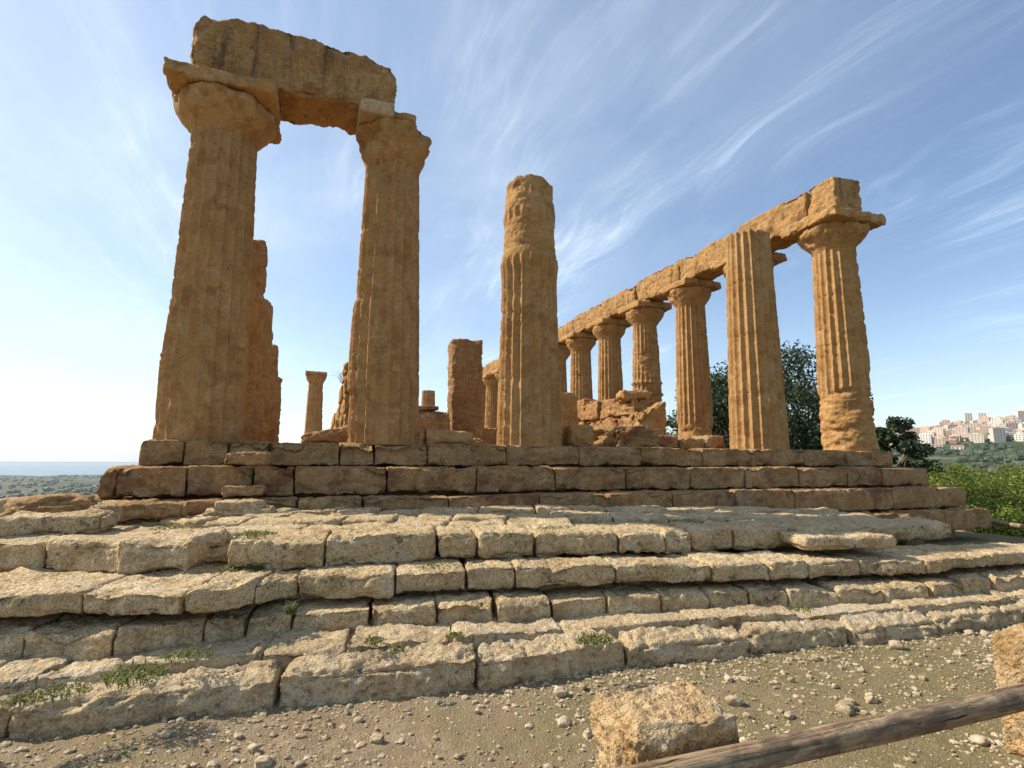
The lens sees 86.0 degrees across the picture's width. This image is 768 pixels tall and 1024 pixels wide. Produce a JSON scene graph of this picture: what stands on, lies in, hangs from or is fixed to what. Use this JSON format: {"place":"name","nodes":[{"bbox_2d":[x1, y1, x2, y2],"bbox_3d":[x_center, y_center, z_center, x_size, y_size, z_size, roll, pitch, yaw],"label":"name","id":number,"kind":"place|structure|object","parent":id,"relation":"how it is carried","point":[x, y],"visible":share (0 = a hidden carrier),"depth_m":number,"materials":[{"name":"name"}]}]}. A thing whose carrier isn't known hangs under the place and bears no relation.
{"place":"outdoors","nodes":[
{"label":"outdoors","id":0,"kind":"place"},
{"bbox_2d":[0,463,139,475],"bbox_3d":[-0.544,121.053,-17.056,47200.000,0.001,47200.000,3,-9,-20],"label":"sea","id":1,"kind":"structure","parent":0,"point":[39,469],"depth_m":7280.23,"materials":[{"name":"liquid"}]},
{"bbox_2d":[304,370,326,433],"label":"slim column","id":2,"kind":"structure","parent":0,"point":[314,405],"depth_m":41.95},
{"bbox_2d":[447,338,482,438],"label":"stone pier","id":3,"kind":"structure","parent":0,"point":[465,388],"depth_m":15.60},
{"bbox_2d":[0,441,1023,767],"bbox_3d":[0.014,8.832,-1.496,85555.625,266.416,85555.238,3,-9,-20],"label":"ground","id":4,"kind":"structure","parent":0,"point":[468,721],"depth_m":3.83,"materials":[{"name":"soil"}]},
{"bbox_2d":[0,475,101,498],"bbox_3d":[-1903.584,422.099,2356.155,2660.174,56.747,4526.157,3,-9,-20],"label":"plain trees","id":5,"kind":"object","parent":4,"relation":"on","point":[77,487],"visible":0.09,"depth_m":2003.88,"materials":[{"name":"green plant"}]},
{"bbox_2d":[187,735,198,743],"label":"loose stone","id":6,"kind":"object","parent":4,"relation":"on","point":[192,739],"visible":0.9,"depth_m":3.54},
{"bbox_2d":[247,743,259,753],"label":"loose stone","id":7,"kind":"object","parent":4,"relation":"on","point":[252,748],"visible":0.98,"depth_m":3.41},
{"bbox_2d":[254,754,272,767],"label":"loose stone","id":8,"kind":"object","parent":4,"relation":"on","point":[263,761],"visible":1,"depth_m":3.26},
{"bbox_2d":[370,733,383,743],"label":"loose stone","id":9,"kind":"object","parent":4,"relation":"on","point":[375,738],"visible":0.98,"depth_m":3.55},
{"bbox_2d":[0,504,923,616],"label":"paved terrace","id":10,"kind":"structure","parent":4,"relation":"on","point":[523,516],"depth_m":7.85,"materials":[{"name":"stone"}]},
{"bbox_2d":[0,493,101,516],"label":"rock mound","id":11,"kind":"object","parent":10,"relation":"on","point":[59,502],"visible":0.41,"depth_m":6.75,"materials":[{"name":"brown stone"}]},
{"bbox_2d":[89,504,121,522],"bbox_3d":[-4.658,1.504,6.282,0.316,0.253,0.282,3,-9,-20],"label":"loose stone","id":12,"kind":"object","parent":10,"relation":"on","point":[115,508],"visible":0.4,"depth_m":6.24,"materials":[{"name":"stone"}]},
{"bbox_2d":[107,500,188,521],"bbox_3d":[-4.628,1.596,6.911,0.951,0.258,0.528,3,-9,-20],"label":"tumbled block","id":13,"kind":"object","parent":10,"relation":"on","point":[145,509],"depth_m":6.79,"materials":[{"name":"brown stone"}]},
{"bbox_2d":[200,528,227,546],"bbox_3d":[-3.214,1.641,5.871,0.318,0.174,0.412,5,-9,-28],"label":"wedge stone","id":14,"kind":"object","parent":10,"relation":"on","point":[217,537],"visible":0.71,"depth_m":5.74,"materials":[{"name":"stone"}]},
{"bbox_2d":[205,543,229,562],"bbox_3d":[-3.185,1.798,5.865,0.387,0.178,0.422,3,-9,-20],"label":"wedge stone","id":15,"kind":"object","parent":10,"relation":"on","point":[217,553],"visible":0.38,"depth_m":5.73,"materials":[{"name":"stone"}]},
{"bbox_2d":[218,566,247,571],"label":"weed tuft","id":16,"kind":"object","parent":10,"relation":"on","point":[224,569],"visible":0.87,"depth_m":5.32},
{"bbox_2d":[202,505,275,516],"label":"slab","id":17,"kind":"structure","parent":10,"relation":"on","point":[268,509],"depth_m":7.61,"materials":[{"name":"stone"}]},
{"bbox_2d":[214,498,266,510],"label":"stone block","id":18,"kind":"structure","parent":17,"relation":"on","point":[231,505],"depth_m":7.66,"materials":[{"name":"stone"}]},
{"bbox_2d":[764,519,868,548],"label":"edge block","id":19,"kind":"structure","parent":10,"relation":"on","point":[826,525],"depth_m":7.54,"materials":[{"name":"stone"}]},
{"bbox_2d":[832,516,951,540],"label":"edge block","id":20,"kind":"structure","parent":10,"relation":"on","point":[902,528],"depth_m":8.18,"materials":[{"name":"stone"}]},
{"bbox_2d":[0,439,991,572],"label":"temple platform","id":21,"kind":"structure","parent":4,"relation":"on","point":[198,475],"depth_m":10.37,"materials":[{"name":"brown stone"}]},
{"bbox_2d":[0,496,27,513],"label":"tumbled block","id":22,"kind":"object","parent":21,"relation":"on","point":[3,501],"depth_m":7.28,"materials":[{"name":"stone"}]},
{"bbox_2d":[152,56,281,442],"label":"doric column","id":23,"kind":"structure","parent":21,"relation":"on","point":[230,122],"depth_m":9.54,"materials":[{"name":"stone"}]},
{"bbox_2d":[190,15,396,134],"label":"architrave beam","id":24,"kind":"structure","parent":23,"relation":"on","point":[320,84],"depth_m":10.45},
{"bbox_2d":[221,484,266,497],"bbox_3d":[-4.069,1.632,8.358,0.615,0.200,0.265,3,-9,-20],"label":"stepping stone","id":25,"kind":"object","parent":21,"relation":"on","point":[230,491],"visible":1,"depth_m":8.26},
{"bbox_2d":[224,451,272,465],"bbox_3d":[-4.068,1.156,8.493,0.675,0.230,0.277,3,-9,-20],"label":"stepping stone","id":26,"kind":"object","parent":21,"relation":"on","point":[254,458],"visible":1,"depth_m":8.42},
{"bbox_2d":[243,239,267,441],"bbox_3d":[-6.441,-1.026,12.688,1.383,4.934,1.396,3,-9,-20],"label":"column stump","id":27,"kind":"object","parent":21,"relation":"on","point":[255,342],"visible":0.27,"depth_m":12.59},
{"bbox_2d":[257,298,272,441],"bbox_3d":[-7.496,-0.357,15.497,1.380,4.385,1.373,3,-9,-20],"label":"column stump","id":28,"kind":"object","parent":21,"relation":"on","point":[264,401],"visible":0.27,"depth_m":15.43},
{"bbox_2d":[265,344,278,442],"bbox_3d":[-8.536,0.404,18.293,1.390,3.649,1.391,3,-9,-20],"label":"column stump","id":29,"kind":"object","parent":21,"relation":"on","point":[271,435],"visible":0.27,"depth_m":18.27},
{"bbox_2d":[275,377,282,442],"bbox_3d":[-9.595,1.137,21.092,1.381,2.967,1.401,3,-9,-20],"label":"column stump","id":30,"kind":"object","parent":21,"relation":"on","point":[278,408],"visible":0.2,"depth_m":21.14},
{"bbox_2d":[300,425,348,443],"bbox_3d":[-3.736,1.058,11.123,1.020,0.472,0.806,3,-9,-20],"label":"fallen block","id":31,"kind":"object","parent":21,"relation":"on","point":[338,435],"depth_m":10.80,"materials":[{"name":"brown stone"}]},
{"bbox_2d":[330,362,349,428],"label":"cella wall","id":32,"kind":"structure","parent":21,"relation":"on","point":[340,417],"depth_m":15.89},
{"bbox_2d":[347,98,431,444],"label":"doric column","id":33,"kind":"structure","parent":21,"relation":"on","point":[383,367],"depth_m":10.55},
{"bbox_2d":[421,390,434,411],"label":"column stump","id":34,"kind":"object","parent":21,"relation":"on","point":[428,397],"visible":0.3,"depth_m":45.03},
{"bbox_2d":[418,411,450,444],"bbox_3d":[-2.254,1.256,14.868,1.076,1.115,0.894,3,-9,-20],"label":"fallen block","id":35,"kind":"object","parent":21,"relation":"on","point":[438,420],"depth_m":14.55,"materials":[{"name":"brown stone"}]},
{"bbox_2d":[419,406,438,411],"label":"fallen block","id":36,"kind":"object","parent":35,"relation":"on","point":[428,408],"depth_m":14.71,"materials":[{"name":"brown stone"}]},
{"bbox_2d":[423,428,472,444],"bbox_3d":[-1.285,1.084,11.069,1.057,0.395,0.813,3,-9,-20],"label":"fallen block","id":37,"kind":"object","parent":21,"relation":"on","point":[436,436],"depth_m":10.72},
{"bbox_2d":[481,381,485,427],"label":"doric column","id":38,"kind":"structure","parent":21,"relation":"on","point":[483,399],"depth_m":46.09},
{"bbox_2d":[482,428,497,444],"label":"fallen block","id":39,"kind":"object","parent":21,"relation":"on","point":[489,436],"depth_m":17.62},
{"bbox_2d":[482,374,498,427],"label":"doric column","id":40,"kind":"structure","parent":21,"relation":"on","point":[490,382],"depth_m":43.26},
{"bbox_2d":[492,368,499,422],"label":"doric column","id":41,"kind":"structure","parent":21,"relation":"on","point":[496,372],"depth_m":40.74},
{"bbox_2d":[488,359,498,374],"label":"architrave beam","id":42,"kind":"structure","parent":41,"relation":"on","point":[493,365],"depth_m":42.68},
{"bbox_2d":[497,174,561,446],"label":"broken column","id":43,"kind":"structure","parent":21,"relation":"on","point":[529,410],"depth_m":11.51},
{"bbox_2d":[558,344,570,392],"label":"doric column","id":44,"kind":"structure","parent":21,"relation":"on","point":[564,352],"depth_m":31.97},
{"bbox_2d":[561,424,593,446],"bbox_3d":[1.439,1.153,12.009,0.672,0.529,0.652,3,-9,-20],"label":"fallen block","id":45,"kind":"object","parent":21,"relation":"on","point":[573,435],"depth_m":11.75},
{"bbox_2d":[560,331,597,400],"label":"doric column","id":46,"kind":"structure","parent":21,"relation":"on","point":[580,345],"depth_m":29.09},
{"bbox_2d":[558,320,574,343],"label":"architrave beam","id":47,"kind":"structure","parent":46,"relation":"on","point":[566,328],"depth_m":30.72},
{"bbox_2d":[586,317,631,399],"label":"doric column","id":48,"kind":"structure","parent":21,"relation":"on","point":[608,333],"depth_m":26.25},
{"bbox_2d":[573,304,601,333],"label":"architrave beam","id":49,"kind":"structure","parent":48,"relation":"on","point":[583,320],"depth_m":28.45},
{"bbox_2d":[601,285,637,318],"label":"architrave beam","id":50,"kind":"structure","parent":48,"relation":"on","point":[611,306],"depth_m":25.47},
{"bbox_2d":[577,390,666,434],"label":"cella wall","id":51,"kind":"structure","parent":21,"relation":"on","point":[630,408],"depth_m":18.81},
{"bbox_2d":[593,423,663,447],"bbox_3d":[2.637,1.243,13.032,1.898,0.619,1.481,7,-11,-40],"label":"weathered boulder","id":52,"kind":"object","parent":21,"relation":"on","point":[607,435],"visible":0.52,"depth_m":12.63,"materials":[{"name":"brown stone"}]},
{"bbox_2d":[618,300,671,401],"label":"doric column","id":53,"kind":"structure","parent":21,"relation":"on","point":[644,318],"depth_m":23.39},
{"bbox_2d":[656,435,677,447],"bbox_3d":[3.745,1.487,13.924,0.753,0.419,0.742,3,-9,-20],"label":"fallen block","id":54,"kind":"object","parent":21,"relation":"on","point":[670,441],"depth_m":13.63,"materials":[{"name":"brown stone"}]},
{"bbox_2d":[658,277,720,437],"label":"doric column","id":55,"kind":"structure","parent":21,"relation":"on","point":[688,298],"depth_m":20.44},
{"bbox_2d":[636,260,680,301],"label":"architrave beam","id":56,"kind":"structure","parent":55,"relation":"on","point":[648,287],"depth_m":22.66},
{"bbox_2d":[677,437,704,448],"bbox_3d":[4.473,1.565,14.195,0.789,0.340,0.726,3,-9,-20],"label":"fallen block","id":57,"kind":"object","parent":21,"relation":"on","point":[687,443],"depth_m":13.87,"materials":[{"name":"brown stone"}]},
{"bbox_2d":[691,435,725,448],"bbox_3d":[5.152,1.556,14.434,0.675,0.437,0.735,3,-9,-20],"label":"fallen block","id":58,"kind":"object","parent":21,"relation":"on","point":[713,441],"depth_m":14.14,"materials":[{"name":"brown stone"}]},
{"bbox_2d":[711,251,786,277],"bbox_3d":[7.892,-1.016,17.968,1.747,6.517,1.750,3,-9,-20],"label":"column capital","id":59,"kind":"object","parent":21,"relation":"on","point":[718,266],"depth_m":18.25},
{"bbox_2d":[679,233,733,279],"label":"architrave beam","id":60,"kind":"structure","parent":59,"relation":"on","point":[698,266],"depth_m":19.98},
{"bbox_2d":[725,228,789,449],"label":"fluted column","id":61,"kind":"structure","parent":21,"relation":"on","point":[757,410],"depth_m":13.62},
{"bbox_2d":[780,205,885,451],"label":"doric column","id":62,"kind":"structure","parent":21,"relation":"on","point":[830,239],"depth_m":14.78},
{"bbox_2d":[738,191,810,251],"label":"architrave beam","id":63,"kind":"structure","parent":62,"relation":"on","point":[774,221],"depth_m":16.80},
{"bbox_2d":[808,176,861,215],"bbox_3d":[9.097,-5.151,15.516,1.063,1.072,0.931,3,-9,-20],"label":"architrave end","id":64,"kind":"object","parent":62,"relation":"on","point":[831,191],"visible":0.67,"depth_m":15.20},
{"bbox_2d":[0,591,1023,740],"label":"stair course","id":65,"kind":"object","parent":4,"relation":"on","point":[416,670],"visible":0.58,"depth_m":4.39,"materials":[{"name":"grey stone"}]},
{"bbox_2d":[0,689,41,708],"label":"weed tuft","id":66,"kind":"object","parent":65,"relation":"on","point":[18,698],"visible":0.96,"depth_m":3.35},
{"bbox_2d":[444,631,464,639],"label":"weed tuft","id":67,"kind":"object","parent":65,"relation":"on","point":[453,634],"visible":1,"depth_m":4.56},
{"bbox_2d":[0,586,1023,695],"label":"stair course","id":68,"kind":"object","parent":65,"relation":"on","point":[285,649],"visible":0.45,"depth_m":4.78,"materials":[{"name":"grey stone"}]},
{"bbox_2d":[24,676,92,703],"bbox_3d":[-2.873,1.938,3.489,0.348,0.070,0.342,8,-11,-44],"label":"weed tuft","id":69,"kind":"object","parent":68,"relation":"on","point":[69,693],"visible":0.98,"depth_m":3.47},
{"bbox_2d":[93,655,172,689],"bbox_3d":[-2.533,1.946,3.706,0.507,0.098,0.479,3,-9,-20],"label":"weed tuft","id":70,"kind":"object","parent":68,"relation":"on","point":[138,675],"visible":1,"depth_m":3.69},
{"bbox_2d":[158,643,217,665],"bbox_3d":[-2.375,1.990,4.060,0.361,0.071,0.348,-5,-10,33],"label":"weed tuft","id":71,"kind":"object","parent":68,"relation":"on","point":[177,653],"visible":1,"depth_m":4.05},
{"bbox_2d":[275,600,301,614],"bbox_3d":[-1.939,1.943,4.812,0.240,0.142,0.342,0,-8,2],"label":"weed tuft","id":72,"kind":"object","parent":68,"relation":"on","point":[291,608],"visible":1,"depth_m":4.78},
{"bbox_2d":[364,634,386,644],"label":"weed tuft","id":73,"kind":"object","parent":68,"relation":"on","point":[375,638],"visible":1,"depth_m":4.43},
{"bbox_2d":[388,643,405,653],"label":"weed tuft","id":74,"kind":"object","parent":68,"relation":"on","point":[396,649],"visible":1,"depth_m":4.22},
{"bbox_2d":[0,564,1023,662],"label":"stair course","id":75,"kind":"object","parent":68,"relation":"on","point":[81,637],"visible":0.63,"depth_m":5.21,"materials":[{"name":"stone"}]},
{"bbox_2d":[0,542,1023,617],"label":"stair course","id":76,"kind":"object","parent":75,"relation":"on","point":[48,593],"visible":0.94,"depth_m":5.47,"materials":[{"name":"stone"}]},
{"bbox_2d":[0,520,794,574],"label":"stair course","id":77,"kind":"object","parent":76,"relation":"on","point":[127,552],"visible":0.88,"depth_m":5.75,"materials":[{"name":"stone"}]},
{"bbox_2d":[0,508,117,536],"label":"tumbled block","id":78,"kind":"object","parent":77,"relation":"on","point":[87,521],"depth_m":5.67,"materials":[{"name":"stone"}]},
{"bbox_2d":[149,524,208,530],"bbox_3d":[-3.645,1.570,6.026,0.577,0.059,0.352,3,-9,-20],"label":"weed tuft","id":79,"kind":"object","parent":77,"relation":"on","point":[178,527],"visible":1,"depth_m":6.01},
{"bbox_2d":[232,529,277,537],"bbox_3d":[-2.611,1.508,5.558,0.365,0.060,0.381,-3,-9,25],"label":"weed tuft","id":80,"kind":"object","parent":77,"relation":"on","point":[251,533],"visible":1,"depth_m":5.53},
{"bbox_2d":[416,561,455,569],"bbox_3d":[-0.768,1.835,5.549,0.333,0.049,0.428,-7,-11,42],"label":"weed tuft","id":81,"kind":"object","parent":76,"relation":"on","point":[444,563],"visible":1,"depth_m":5.56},
{"bbox_2d":[779,530,896,550],"bbox_3d":[4.146,1.998,7.043,1.264,0.206,0.648,1,-8,-6],"label":"loose slab","id":82,"kind":"object","parent":76,"relation":"on","point":[812,540],"depth_m":6.78,"materials":[{"name":"stone"}]},
{"bbox_2d":[573,630,613,646],"bbox_3d":[0.679,2.087,4.511,0.326,0.073,0.324,-3,-9,22],"label":"weed tuft","id":83,"kind":"object","parent":65,"relation":"on","point":[593,638],"visible":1,"depth_m":4.48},
{"bbox_2d":[784,603,814,612],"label":"weed tuft","id":84,"kind":"object","parent":65,"relation":"on","point":[806,608],"visible":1,"depth_m":5.48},
{"bbox_2d":[553,685,568,697],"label":"loose stone","id":85,"kind":"object","parent":4,"relation":"on","point":[559,691],"visible":1,"depth_m":4.26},
{"bbox_2d":[557,715,570,727],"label":"loose stone","id":86,"kind":"object","parent":4,"relation":"on","point":[563,720],"visible":0.92,"depth_m":3.78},
{"bbox_2d":[589,680,739,767],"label":"stone post","id":87,"kind":"object","parent":4,"relation":"on","point":[649,723],"visible":0.88,"depth_m":2.33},
{"bbox_2d":[620,683,1023,767],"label":"timber rail","id":88,"kind":"object","parent":87,"relation":"attached to","point":[799,746],"visible":1,"depth_m":2.39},
{"bbox_2d":[725,695,742,706],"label":"loose stone","id":89,"kind":"object","parent":4,"relation":"on","point":[736,701],"visible":1,"depth_m":4.11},
{"bbox_2d":[664,339,873,449],"bbox_3d":[16.232,3.552,34.433,12.826,12.668,13.472,3,-9,-20],"label":"carob tree","id":90,"kind":"object","parent":4,"relation":"on","point":[801,427],"visible":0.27,"depth_m":32.11,"materials":[{"name":"green plant"}]},
{"bbox_2d":[783,711,794,719],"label":"loose stone","id":91,"kind":"object","parent":4,"relation":"on","point":[790,715],"visible":1,"depth_m":3.91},
{"bbox_2d":[835,701,853,716],"bbox_3d":[2.422,2.369,3.993,0.097,0.067,0.124,3,-9,-20],"label":"loose stone","id":92,"kind":"object","parent":4,"relation":"on","point":[847,710],"visible":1,"depth_m":3.97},
{"bbox_2d":[864,692,874,703],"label":"loose stone","id":93,"kind":"object","parent":4,"relation":"on","point":[869,698],"visible":1,"depth_m":4.16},
{"bbox_2d":[889,640,903,649],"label":"loose stone","id":94,"kind":"object","parent":4,"relation":"on","point":[896,644],"visible":0.97,"depth_m":5.34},
{"bbox_2d":[875,416,942,475],"bbox_3d":[18.233,4.477,25.869,3.573,5.945,3.462,3,-9,-20],"label":"olive tree","id":95,"kind":"object","parent":4,"relation":"on","point":[906,444],"visible":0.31,"depth_m":25.49,"materials":[{"name":"green plant"}]},
{"bbox_2d":[920,433,932,443],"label":"tower block","id":96,"kind":"structure","parent":4,"relation":"on","point":[925,437],"depth_m":1083.20,"materials":[{"name":"concrete"}]},
{"bbox_2d":[931,428,944,435],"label":"tower block","id":97,"kind":"structure","parent":4,"relation":"on","point":[939,431],"depth_m":1125.97,"materials":[{"name":"concrete"}]},
{"bbox_2d":[888,436,1023,495],"bbox_3d":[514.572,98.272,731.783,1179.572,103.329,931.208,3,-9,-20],"label":"grove","id":98,"kind":"object","parent":4,"relation":"on","point":[974,453],"visible":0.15,"depth_m":761.42,"materials":[{"name":"green plant"}]},
{"bbox_2d":[954,426,969,434],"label":"tower block","id":99,"kind":"structure","parent":4,"relation":"on","point":[960,430],"depth_m":1099.76,"materials":[{"name":"concrete"}]},
{"bbox_2d":[912,462,1023,504],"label":"bush","id":100,"kind":"object","parent":4,"relation":"on","point":[936,480],"visible":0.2,"depth_m":22.08,"materials":[{"name":"plant"}]},
{"bbox_2d":[966,422,978,430],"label":"tower block","id":101,"kind":"structure","parent":4,"relation":"on","point":[972,425],"depth_m":1173.56,"materials":[{"name":"concrete"}]},
{"bbox_2d":[970,433,984,442],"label":"apartment block","id":102,"kind":"structure","parent":4,"relation":"on","point":[977,438],"depth_m":1016.00,"materials":[{"name":"concrete"}]},
{"bbox_2d":[970,734,989,745],"bbox_3d":[3.074,2.343,3.604,0.093,0.058,0.095,5,-9,-31],"label":"loose stone","id":103,"kind":"object","parent":4,"relation":"on","point":[979,740],"visible":1,"depth_m":3.58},
{"bbox_2d":[942,462,1023,504],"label":"bush","id":104,"kind":"object","parent":4,"relation":"on","point":[999,469],"visible":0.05,"depth_m":23.36,"materials":[{"name":"plant"}]},
{"bbox_2d":[955,497,1023,536],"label":"bush","id":105,"kind":"object","parent":4,"relation":"on","point":[994,515],"visible":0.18,"depth_m":17.09,"materials":[{"name":"plant"}]},
{"bbox_2d":[959,490,1023,537],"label":"bush","id":106,"kind":"object","parent":4,"relation":"on","point":[1019,499],"visible":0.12,"depth_m":17.33,"materials":[{"name":"plant"}]},
{"bbox_2d":[989,427,1005,442],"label":"tower block","id":107,"kind":"structure","parent":4,"relation":"on","point":[997,434],"depth_m":994.29,"materials":[{"name":"concrete"}]},
{"bbox_2d":[980,464,1023,498],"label":"bush","id":108,"kind":"object","parent":4,"relation":"on","point":[1019,485],"visible":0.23,"depth_m":21.74,"materials":[{"name":"plant"}]},
{"bbox_2d":[991,623,1023,756],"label":"stone post","id":109,"kind":"object","parent":4,"relation":"on","point":[1007,644],"visible":0.83,"depth_m":3.46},
{"bbox_2d":[1003,422,1017,429],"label":"tower block","id":110,"kind":"structure","parent":4,"relation":"on","point":[1014,426],"depth_m":1097.03,"materials":[{"name":"concrete"}]},
{"bbox_2d":[1011,433,1023,440],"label":"apartment block","id":111,"kind":"structure","parent":4,"relation":"on","point":[1018,436],"depth_m":984.27,"materials":[{"name":"concrete"}]},
{"bbox_2d":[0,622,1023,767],"bbox_3d":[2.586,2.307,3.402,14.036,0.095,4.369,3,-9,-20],"label":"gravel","id":112,"kind":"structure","parent":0,"point":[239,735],"depth_m":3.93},
{"bbox_2d":[0,0,1023,461],"label":"sky","id":113,"kind":"structure","parent":0,"point":[658,130],"materials":[{"name":"blue"}]},
{"bbox_2d":[560,392,578,445],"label":"stone pier","id":114,"kind":"structure","parent":0,"point":[569,409],"depth_m":17.24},
{"bbox_2d":[175,627,998,765],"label":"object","id":115,"kind":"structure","parent":0,"point":[781,690],"depth_m":4.41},
{"bbox_3d":[12.278,3.848,14.978,0.315,0.524,0.312,3,-9,-20],"label":"stone post","id":116,"kind":"object","parent":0,"visible":0},
{"bbox_2d":[991,520,1023,528],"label":"timber rail","id":117,"kind":"object","parent":116,"relation":"attached to","point":[1010,524],"visible":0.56,"depth_m":13.32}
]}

